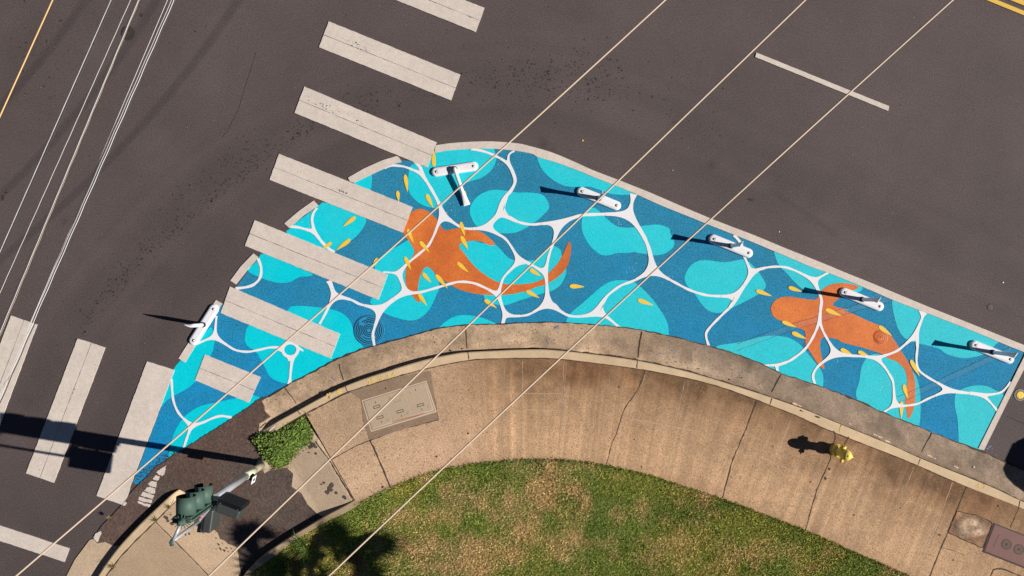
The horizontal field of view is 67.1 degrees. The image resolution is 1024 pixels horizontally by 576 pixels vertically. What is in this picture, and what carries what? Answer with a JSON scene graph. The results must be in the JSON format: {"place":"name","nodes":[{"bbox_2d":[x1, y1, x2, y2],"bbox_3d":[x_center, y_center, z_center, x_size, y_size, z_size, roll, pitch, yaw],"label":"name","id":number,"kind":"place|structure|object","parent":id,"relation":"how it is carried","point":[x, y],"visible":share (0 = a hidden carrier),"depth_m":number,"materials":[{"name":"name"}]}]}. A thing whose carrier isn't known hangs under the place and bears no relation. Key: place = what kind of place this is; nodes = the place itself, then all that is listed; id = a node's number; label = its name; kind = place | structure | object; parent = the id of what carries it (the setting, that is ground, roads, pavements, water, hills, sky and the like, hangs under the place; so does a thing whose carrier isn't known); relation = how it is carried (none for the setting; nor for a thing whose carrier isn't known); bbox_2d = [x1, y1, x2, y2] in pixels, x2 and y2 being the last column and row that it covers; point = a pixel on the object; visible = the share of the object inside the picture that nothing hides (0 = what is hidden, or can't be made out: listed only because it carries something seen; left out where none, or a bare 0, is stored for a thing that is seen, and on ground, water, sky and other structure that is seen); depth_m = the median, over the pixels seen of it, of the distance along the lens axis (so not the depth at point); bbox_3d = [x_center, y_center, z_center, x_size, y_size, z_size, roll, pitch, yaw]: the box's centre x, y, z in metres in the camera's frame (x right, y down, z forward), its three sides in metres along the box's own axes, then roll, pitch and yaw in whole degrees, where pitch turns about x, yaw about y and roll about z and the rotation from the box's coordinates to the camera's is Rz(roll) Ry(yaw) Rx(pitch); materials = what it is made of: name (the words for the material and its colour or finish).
{"place":"outdoors","nodes":[
{"label":"outdoors","id":0,"kind":"place"},
{"bbox_2d":[0,0,52,116],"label":"overhead cable","id":1,"kind":"object","parent":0,"point":[26,57],"visible":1,"depth_m":9.79,"materials":[{"name":"grey metal"}]},
{"bbox_2d":[0,0,113,256],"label":"cable bundle","id":2,"kind":"object","parent":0,"point":[55,126],"visible":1,"depth_m":11.34,"materials":[{"name":"grey metal"}]},
{"bbox_2d":[0,0,130,293],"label":"cable bundle","id":3,"kind":"object","parent":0,"point":[65,145],"visible":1,"depth_m":11.30,"materials":[{"name":"grey metal"}]},
{"bbox_2d":[0,0,138,334],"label":"cable bundle","id":4,"kind":"object","parent":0,"point":[68,165],"visible":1,"depth_m":11.42,"materials":[{"name":"grey metal"}]},
{"bbox_2d":[0,0,175,402],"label":"cable bundle","id":5,"kind":"object","parent":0,"point":[88,195],"visible":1,"depth_m":11.50,"materials":[{"name":"grey metal"}]},
{"bbox_2d":[106,501,240,575],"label":"sidewalk","id":6,"kind":"structure","parent":0,"point":[150,551],"depth_m":16.65,"materials":[{"name":"concrete"}]},
{"bbox_2d":[97,397,346,575],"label":"ramp asphalt","id":7,"kind":"structure","parent":0,"point":[222,456],"depth_m":16.78,"materials":[{"name":"brown asphalt"}]},
{"bbox_2d":[93,531,100,541],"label":"worn bar","id":8,"kind":"object","parent":7,"relation":"on","point":[96,536],"visible":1,"depth_m":16.77,"materials":[{"name":"paint"}]},
{"bbox_2d":[137,466,165,506],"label":"worn bar","id":9,"kind":"object","parent":7,"relation":"on","point":[161,472],"visible":1,"depth_m":16.77,"materials":[{"name":"paint"}]},
{"bbox_2d":[169,457,269,545],"bbox_3d":[-5.351,4.064,14.902,0.958,3.765,0.948,0,90,0],"label":"traffic signal","id":10,"kind":"object","parent":7,"relation":"on","point":[205,507],"visible":1,"depth_m":13.95,"materials":[{"name":"paint"}]},
{"bbox_2d":[257,416,354,515],"bbox_3d":[-4.569,3.938,16.714,1.477,0.116,2.318,-31,90,0],"label":"apron","id":11,"kind":"object","parent":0,"point":[305,465],"visible":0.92,"depth_m":16.72,"materials":[{"name":"concrete"}]},
{"bbox_2d":[15,0,665,575],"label":"overhead cable","id":12,"kind":"object","parent":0,"point":[343,290],"visible":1,"depth_m":9.30,"materials":[{"name":"beige metal"}]},
{"bbox_2d":[208,0,805,575],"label":"overhead cable","id":13,"kind":"object","parent":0,"point":[508,286],"visible":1,"depth_m":9.30,"materials":[{"name":"beige metal"}]},
{"bbox_2d":[0,0,1023,575],"bbox_3d":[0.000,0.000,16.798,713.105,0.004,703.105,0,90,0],"label":"road","id":14,"kind":"structure","parent":0,"point":[910,192],"depth_m":16.80,"materials":[{"name":"grey asphalt"}]},
{"bbox_2d":[0,315,37,422],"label":"crosswalk bar","id":15,"kind":"object","parent":14,"relation":"on","point":[14,335],"visible":0.98,"depth_m":16.78,"materials":[{"name":"paint"}]},
{"bbox_2d":[0,525,69,561],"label":"stop line","id":16,"kind":"object","parent":14,"relation":"on","point":[29,542],"visible":0.98,"depth_m":16.78,"materials":[{"name":"paint"}]},
{"bbox_2d":[26,339,105,482],"bbox_3d":[-9.694,2.658,16.789,0.647,0.020,3.167,21,90,0],"label":"crosswalk bar","id":17,"kind":"object","parent":14,"relation":"on","point":[65,411],"visible":1,"depth_m":16.78,"materials":[{"name":"paint"}]},
{"bbox_2d":[67,539,118,575],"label":"gutter","id":18,"kind":"object","parent":14,"relation":"on","point":[93,557],"visible":0.99,"depth_m":16.78,"materials":[{"name":"concrete"}]},
{"bbox_2d":[121,26,134,39],"bbox_3d":[-8.348,-5.543,16.797,0.315,0.006,0.315,0,90,0],"label":"manhole cover","id":19,"kind":"object","parent":14,"relation":"on","point":[130,33],"visible":0.84,"depth_m":16.80,"materials":[{"name":"metal"}]},
{"bbox_2d":[97,361,174,504],"bbox_3d":[-8.176,3.146,16.790,0.644,0.018,3.154,20,90,0],"label":"crosswalk bar","id":20,"kind":"object","parent":14,"relation":"on","point":[139,422],"visible":0.98,"depth_m":16.78,"materials":[{"name":"paint"}]},
{"bbox_2d":[99,490,184,575],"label":"kerb","id":21,"kind":"structure","parent":14,"relation":"on","point":[142,527],"depth_m":16.65,"materials":[{"name":"concrete"}]},
{"bbox_2d":[179,300,221,361],"bbox_3d":[-6.771,0.931,16.791,0.169,0.018,1.514,32,90,0],"label":"border strip","id":22,"kind":"object","parent":14,"relation":"on","point":[186,352],"visible":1,"depth_m":16.78,"materials":[{"name":"paint"}]},
{"bbox_2d":[185,304,218,344],"bbox_3d":[-6.687,0.797,16.378,0.205,0.831,1.020,32,90,0],"label":"delineator post","id":23,"kind":"object","parent":22,"relation":"on","point":[202,326],"visible":1,"depth_m":16.73,"materials":[{"name":"white plastic"}]},
{"bbox_2d":[230,253,257,283],"bbox_3d":[-5.820,-0.422,16.791,0.168,0.018,0.782,40,90,0],"label":"border strip","id":24,"kind":"object","parent":14,"relation":"on","point":[244,267],"visible":1,"depth_m":16.78,"materials":[{"name":"paint"}]},
{"bbox_2d":[251,415,316,470],"bbox_3d":[-4.844,3.350,16.675,1.370,0.313,1.028,-29,90,0],"label":"weed clump","id":25,"kind":"object","parent":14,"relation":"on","point":[279,456],"visible":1,"depth_m":16.64,"materials":[{"name":"green plant"}]},
{"bbox_2d":[284,201,317,227],"bbox_3d":[-4.581,-1.603,16.791,0.824,0.018,0.169,-38,90,0],"label":"border strip","id":26,"kind":"object","parent":14,"relation":"on","point":[297,216],"visible":1,"depth_m":16.78,"materials":[{"name":"paint"}]},
{"bbox_2d":[243,500,360,575],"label":"kerb","id":27,"kind":"structure","parent":14,"relation":"on","point":[270,553],"depth_m":16.63,"materials":[{"name":"concrete"}]},
{"bbox_2d":[245,221,387,299],"bbox_3d":[-4.244,-0.607,16.790,3.142,0.020,0.600,22,90,0],"label":"crosswalk bar","id":28,"kind":"object","parent":14,"relation":"on","point":[304,255],"visible":0.96,"depth_m":16.78,"materials":[{"name":"paint"}]},
{"bbox_2d":[270,154,412,232],"bbox_3d":[-3.714,-2.057,16.789,3.135,0.020,0.608,22,90,0],"label":"crosswalk bar","id":29,"kind":"object","parent":14,"relation":"on","point":[339,192],"visible":1,"depth_m":16.78,"materials":[{"name":"paint"}]},
{"bbox_2d":[295,86,436,166],"bbox_3d":[-3.176,-3.486,16.789,3.147,0.020,0.614,23,90,0],"label":"crosswalk bar","id":30,"kind":"object","parent":14,"relation":"on","point":[325,110],"visible":1,"depth_m":16.78,"materials":[{"name":"paint"}]},
{"bbox_2d":[348,156,400,182],"bbox_3d":[-2.990,-2.587,16.791,1.202,0.018,0.204,-24,90,0],"label":"border strip","id":31,"kind":"object","parent":14,"relation":"on","point":[370,170],"visible":1,"depth_m":16.78,"materials":[{"name":"paint"}]},
{"bbox_2d":[319,22,459,99],"bbox_3d":[-2.652,-4.933,16.789,3.108,0.020,0.607,22,90,0],"label":"crosswalk bar","id":32,"kind":"object","parent":14,"relation":"on","point":[341,41],"visible":1,"depth_m":16.78,"materials":[{"name":"paint"}]},
{"bbox_2d":[397,0,483,31],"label":"crosswalk bar","id":33,"kind":"object","parent":14,"relation":"on","point":[465,14],"visible":1,"depth_m":16.78,"materials":[{"name":"paint"}]},
{"bbox_2d":[2,0,1013,344],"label":"oil drips","id":34,"kind":"object","parent":14,"relation":"on","point":[314,130],"visible":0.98,"depth_m":16.80,"materials":[{"name":"black liquid"}]},
{"bbox_2d":[134,149,1022,483],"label":"street mural","id":35,"kind":"object","parent":14,"relation":"on","point":[452,261],"visible":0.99,"depth_m":16.79,"materials":[{"name":"blue paint"}]},
{"bbox_2d":[195,355,260,402],"bbox_3d":[-6.179,1.973,16.790,1.312,0.020,0.619,22,90,0],"label":"crosswalk bar","id":36,"kind":"object","parent":35,"relation":"on","point":[219,375],"visible":0.98,"depth_m":16.78,"materials":[{"name":"paint"}]},
{"bbox_2d":[221,287,339,357],"bbox_3d":[-5.029,0.752,16.790,2.623,0.020,0.614,22,90,0],"label":"crosswalk bar","id":37,"kind":"object","parent":35,"relation":"on","point":[241,306],"visible":0.98,"depth_m":16.78,"materials":[{"name":"paint"}]},
{"bbox_2d":[353,315,383,345],"bbox_3d":[-3.111,0.922,16.794,0.674,0.012,0.674,0,90,0],"label":"manhole cover","id":38,"kind":"object","parent":35,"relation":"on","point":[363,328],"visible":1,"depth_m":16.79,"materials":[{"name":"blue metal"}]},
{"bbox_2d":[431,162,477,205],"bbox_3d":[-1.188,-2.218,16.704,1.020,0.180,0.937,-9,90,0],"label":"delineator post","id":39,"kind":"object","parent":35,"relation":"on","point":[455,169],"visible":0.96,"depth_m":16.73,"materials":[{"name":"white plastic"}]},
{"bbox_2d":[577,187,620,209],"bbox_3d":[1.885,-1.941,16.380,1.020,0.829,0.205,22,90,0],"label":"delineator post","id":40,"kind":"object","parent":35,"relation":"on","point":[593,196],"visible":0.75,"depth_m":16.73,"materials":[{"name":"white plastic"}]},
{"bbox_2d":[708,234,752,257],"bbox_3d":[4.747,-0.911,16.380,1.020,0.829,0.205,22,90,0],"label":"delineator post","id":41,"kind":"object","parent":35,"relation":"on","point":[731,246],"visible":1,"depth_m":16.73,"materials":[{"name":"white plastic"}]},
{"bbox_2d":[839,288,883,310],"bbox_3d":[7.587,0.247,16.380,1.020,0.829,0.205,22,90,0],"label":"delineator post","id":42,"kind":"object","parent":35,"relation":"on","point":[876,304],"visible":1,"depth_m":16.73,"materials":[{"name":"white plastic"}]},
{"bbox_2d":[873,330,887,344],"bbox_3d":[8.005,1.065,16.794,0.326,0.013,0.326,0,90,0],"label":"manhole cover","id":43,"kind":"object","parent":35,"relation":"on","point":[880,337],"visible":1,"depth_m":16.79,"materials":[{"name":"orange metal"}]},
{"bbox_2d":[969,340,1017,363],"bbox_3d":[10.413,1.391,16.380,1.020,0.829,0.205,22,90,0],"label":"delineator post","id":44,"kind":"object","parent":35,"relation":"on","point":[997,354],"visible":1,"depth_m":16.73,"materials":[{"name":"white plastic"}]},
{"bbox_2d":[257,349,1023,508],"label":"kerb","id":45,"kind":"structure","parent":14,"relation":"on","point":[823,422],"depth_m":16.65,"materials":[{"name":"concrete"}]},
{"bbox_2d":[259,322,1023,501],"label":"gutter","id":46,"kind":"object","parent":14,"relation":"on","point":[741,371],"visible":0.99,"depth_m":16.78,"materials":[{"name":"concrete"}]},
{"bbox_2d":[435,141,1023,351],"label":"border strip","id":47,"kind":"object","parent":14,"relation":"on","point":[654,198],"visible":1,"depth_m":16.78,"materials":[{"name":"paint"}]},
{"bbox_2d":[755,53,888,110],"bbox_3d":[6.741,-4.479,16.790,3.128,0.018,0.108,22,90,0],"label":"lane line","id":48,"kind":"object","parent":14,"relation":"on","point":[822,81],"visible":0.99,"depth_m":16.78,"materials":[{"name":"paint"}]},
{"bbox_2d":[987,304,993,310],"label":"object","id":49,"kind":"object","parent":14,"relation":"on","point":[990,307],"visible":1,"depth_m":16.80,"materials":[{"name":"concrete"}]},
{"bbox_2d":[978,357,1023,449],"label":"border strip","id":50,"kind":"object","parent":14,"relation":"on","point":[1001,407],"visible":1,"depth_m":16.78,"materials":[{"name":"paint"}]},
{"bbox_2d":[986,0,1023,15],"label":"line","id":51,"kind":"object","parent":14,"relation":"on","point":[1008,7],"visible":1,"depth_m":16.78,"materials":[{"name":"yellow paint"}]},
{"bbox_2d":[1010,0,1023,5],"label":"line","id":52,"kind":"object","parent":14,"relation":"on","point":[1020,2],"visible":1,"depth_m":16.78,"materials":[{"name":"yellow paint"}]},
{"bbox_2d":[1014,389,1023,401],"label":"survey monument","id":53,"kind":"object","parent":14,"relation":"on","point":[1018,394],"visible":1,"depth_m":16.79,"materials":[{"name":"metal"}]},
{"bbox_2d":[250,457,908,575],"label":"lawn","id":54,"kind":"structure","parent":0,"point":[598,531],"depth_m":16.66,"materials":[{"name":"plant"}]},
{"bbox_2d":[266,558,293,575],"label":"grass tuft","id":55,"kind":"object","parent":54,"relation":"on","point":[282,569],"visible":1,"depth_m":16.60,"materials":[{"name":"green plant"}]},
{"bbox_2d":[288,530,311,554],"bbox_3d":[-4.531,5.446,16.553,0.548,0.194,0.685,0,90,0],"label":"grass tuft","id":56,"kind":"object","parent":54,"relation":"on","point":[299,543],"visible":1,"depth_m":16.59,"materials":[{"name":"green plant"}]},
{"bbox_2d":[291,543,317,564],"bbox_3d":[-4.428,5.656,16.553,0.641,0.195,0.682,-43,90,0],"label":"grass tuft","id":57,"kind":"object","parent":54,"relation":"on","point":[304,555],"visible":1,"depth_m":16.58,"materials":[{"name":"green plant"}]},
{"bbox_2d":[328,0,952,575],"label":"overhead cable","id":58,"kind":"object","parent":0,"point":[642,282],"visible":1,"depth_m":9.30,"materials":[{"name":"beige metal"}]},
{"bbox_2d":[285,358,1023,575],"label":"sidewalk","id":59,"kind":"structure","parent":0,"point":[867,501],"depth_m":16.65,"materials":[{"name":"concrete"}]},
{"bbox_2d":[351,371,437,439],"bbox_3d":[-2.479,2.505,16.642,1.797,0.013,1.132,-17,90,0],"label":"utility vault","id":60,"kind":"object","parent":59,"relation":"on","point":[412,403],"visible":0.98,"depth_m":16.64,"materials":[{"name":"concrete"}]},
{"bbox_2d":[829,444,853,463],"bbox_3d":[6.941,3.468,16.317,0.305,0.661,0.346,-27,90,0],"label":"fire hydrant","id":61,"kind":"object","parent":59,"relation":"on","point":[839,451],"visible":1,"depth_m":16.18,"materials":[{"name":"yellow metal"}]},
{"bbox_2d":[948,511,992,547],"bbox_3d":[9.875,5.163,16.638,0.852,0.010,0.622,24,90,0],"label":"gravel patch","id":62,"kind":"object","parent":59,"relation":"on","point":[974,529],"visible":1,"depth_m":16.64,"materials":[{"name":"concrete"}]},
{"bbox_2d":[983,523,1023,567],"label":"utility cover","id":63,"kind":"object","parent":59,"relation":"on","point":[1004,543],"visible":1,"depth_m":16.64,"materials":[{"name":"pink metal"}]}
]}

